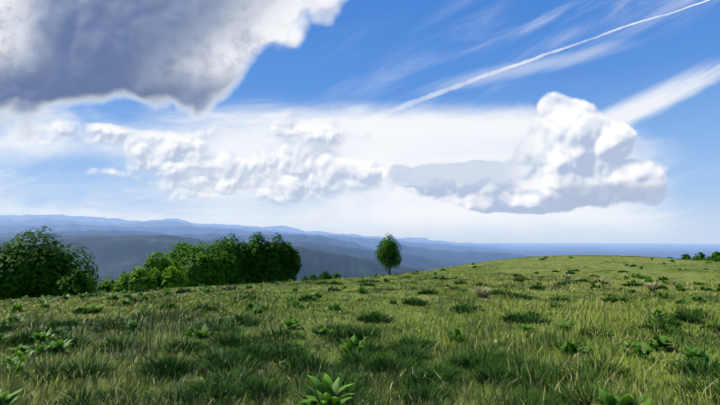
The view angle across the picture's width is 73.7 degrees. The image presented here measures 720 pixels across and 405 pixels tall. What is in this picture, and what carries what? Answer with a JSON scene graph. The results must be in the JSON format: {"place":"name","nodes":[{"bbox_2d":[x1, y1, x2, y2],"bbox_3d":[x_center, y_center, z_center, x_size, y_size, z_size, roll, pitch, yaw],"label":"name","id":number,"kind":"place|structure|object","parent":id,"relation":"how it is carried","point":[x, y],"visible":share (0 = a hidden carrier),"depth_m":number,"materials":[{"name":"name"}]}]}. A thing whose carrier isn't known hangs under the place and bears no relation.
{"place":"outdoors","nodes":[
{"label":"outdoors","id":0,"kind":"place"},
{"bbox_2d":[0,255,719,404],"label":"grass","id":1,"kind":"structure","parent":0,"point":[643,381],"depth_m":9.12,"materials":[{"name":"green plant"}]},
{"bbox_2d":[0,214,719,404],"bbox_3d":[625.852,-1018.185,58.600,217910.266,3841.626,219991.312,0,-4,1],"label":"terrain","id":2,"kind":"structure","parent":0,"point":[117,247],"depth_m":6824.54,"materials":[{"name":"green plant"}]},
{"bbox_2d":[0,226,102,299],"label":"tree","id":3,"kind":"object","parent":2,"relation":"on","point":[30,271],"visible":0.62,"depth_m":43.42,"materials":[{"name":"green plant"}]},
{"bbox_2d":[53,268,96,296],"bbox_3d":[-25.605,9.164,43.093,3.126,6.621,3.472,0,-4,1],"label":"bush","id":4,"kind":"object","parent":2,"relation":"on","point":[74,282],"visible":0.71,"depth_m":42.58,"materials":[{"name":"green plant"}]},
{"bbox_2d":[93,274,117,292],"bbox_3d":[-24.182,10.019,45.747,2.720,6.270,2.560,2,-5,-22],"label":"bush","id":5,"kind":"object","parent":2,"relation":"on","point":[107,286],"visible":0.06,"depth_m":45.55,"materials":[{"name":"green plant"}]},
{"bbox_2d":[110,271,136,292],"bbox_3d":[-22.557,9.675,45.974,2.802,6.220,3.006,3,-5,-34],"label":"bush","id":6,"kind":"object","parent":2,"relation":"on","point":[121,283],"visible":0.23,"depth_m":45.39,"materials":[{"name":"green plant"}]},
{"bbox_2d":[126,265,158,290],"bbox_3d":[-21.202,9.206,46.382,3.133,6.267,3.308,0,-4,1],"label":"bush","id":7,"kind":"object","parent":2,"relation":"on","point":[138,279],"visible":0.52,"depth_m":46.01,"materials":[{"name":"green plant"}]},
{"bbox_2d":[146,267,165,288],"bbox_3d":[-20.602,9.700,47.840,2.562,6.406,2.974,-2,-5,21],"label":"bush","id":8,"kind":"object","parent":2,"relation":"on","point":[156,273],"visible":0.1,"depth_m":47.59,"materials":[{"name":"green plant"}]},
{"bbox_2d":[142,251,181,276],"bbox_3d":[-21.326,9.984,51.050,4.662,9.868,5.073,3,-5,-32],"label":"tree","id":9,"kind":"object","parent":2,"relation":"on","point":[161,265],"visible":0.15,"depth_m":50.38,"materials":[{"name":"green plant"}]},
{"bbox_2d":[158,266,188,288],"bbox_3d":[-18.855,9.383,48.073,3.063,6.114,3.048,0,-4,1],"label":"bush","id":10,"kind":"object","parent":2,"relation":"on","point":[173,279],"visible":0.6,"depth_m":47.81,"materials":[{"name":"green plant"}]},
{"bbox_2d":[165,241,194,266],"bbox_3d":[-21.589,11.592,57.852,6.182,13.980,6.489,0,-4,1],"label":"tree","id":11,"kind":"object","parent":2,"relation":"on","point":[174,254],"visible":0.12,"depth_m":56.69,"materials":[{"name":"green plant"}]},
{"bbox_2d":[175,241,239,286],"bbox_3d":[-18.466,10.497,55.797,7.132,11.976,7.646,-2,-5,23],"label":"tree","id":12,"kind":"object","parent":2,"relation":"on","point":[198,266],"visible":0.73,"depth_m":54.42,"materials":[{"name":"green plant"}]},
{"bbox_2d":[210,233,251,284],"bbox_3d":[-16.516,10.702,60.132,6.282,14.117,5.685,-2,-5,26],"label":"tree","id":13,"kind":"object","parent":2,"relation":"on","point":[231,247],"visible":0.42,"depth_m":59.38,"materials":[{"name":"green plant"}]},
{"bbox_2d":[237,232,283,283],"bbox_3d":[-13.239,10.711,62.367,6.782,13.986,6.096,0,-4,1],"label":"tree","id":14,"kind":"object","parent":2,"relation":"on","point":[257,253],"visible":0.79,"depth_m":61.31,"materials":[{"name":"green plant"}]},
{"bbox_2d":[259,233,297,282],"bbox_3d":[-11.386,10.888,64.541,5.230,13.566,5.020,4,-6,-42],"label":"tree","id":15,"kind":"object","parent":2,"relation":"on","point":[278,250],"visible":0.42,"depth_m":62.79,"materials":[{"name":"green plant"}]},
{"bbox_2d":[278,241,301,281],"bbox_3d":[-9.890,11.010,64.031,3.737,11.783,3.822,3,-5,-37],"label":"tree","id":16,"kind":"object","parent":2,"relation":"on","point":[292,266],"visible":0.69,"depth_m":63.29,"materials":[{"name":"green plant"}]},
{"bbox_2d":[308,273,318,279],"bbox_3d":[-5.586,9.933,56.853,1.482,3.044,1.414,3,-5,-34],"label":"bush","id":17,"kind":"object","parent":2,"relation":"on","point":[312,276],"visible":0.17,"depth_m":56.88,"materials":[{"name":"green plant"}]},
{"bbox_2d":[318,271,330,279],"bbox_3d":[-4.216,9.700,57.384,1.691,3.031,1.906,2,-5,-25],"label":"bush","id":18,"kind":"object","parent":2,"relation":"on","point":[325,276],"visible":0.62,"depth_m":57.10,"materials":[{"name":"green plant"}]},
{"bbox_2d":[331,272,340,278],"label":"bush","id":19,"kind":"object","parent":2,"relation":"on","point":[335,276],"visible":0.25,"depth_m":58.82,"materials":[{"name":"green plant"}]},
{"bbox_2d":[0,256,719,404],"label":"weeds","id":20,"kind":"object","parent":2,"relation":"on","point":[328,390],"visible":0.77,"depth_m":7.88,"materials":[{"name":"green plant"}]},
{"bbox_2d":[374,233,401,274],"bbox_3d":[3.288,6.201,56.275,3.299,5.319,3.325,1,-5,-19],"label":"tree","id":21,"kind":"object","parent":2,"relation":"on","point":[387,251],"visible":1,"depth_m":55.59,"materials":[{"name":"green plant"}]},
{"bbox_2d":[681,254,690,259],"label":"bush","id":22,"kind":"object","parent":2,"relation":"on","point":[685,256],"visible":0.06,"depth_m":97.00,"materials":[{"name":"green plant"}]},
{"bbox_2d":[687,252,705,260],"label":"bush","id":23,"kind":"object","parent":2,"relation":"on","point":[701,256],"visible":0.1,"depth_m":94.64,"materials":[{"name":"green plant"}]},
{"bbox_2d":[705,251,719,261],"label":"bush","id":24,"kind":"object","parent":2,"relation":"on","point":[713,257],"visible":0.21,"depth_m":92.39,"materials":[{"name":"green plant"}]},
{"bbox_2d":[0,0,719,243],"label":"sky","id":25,"kind":"structure","parent":0,"point":[458,121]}
]}

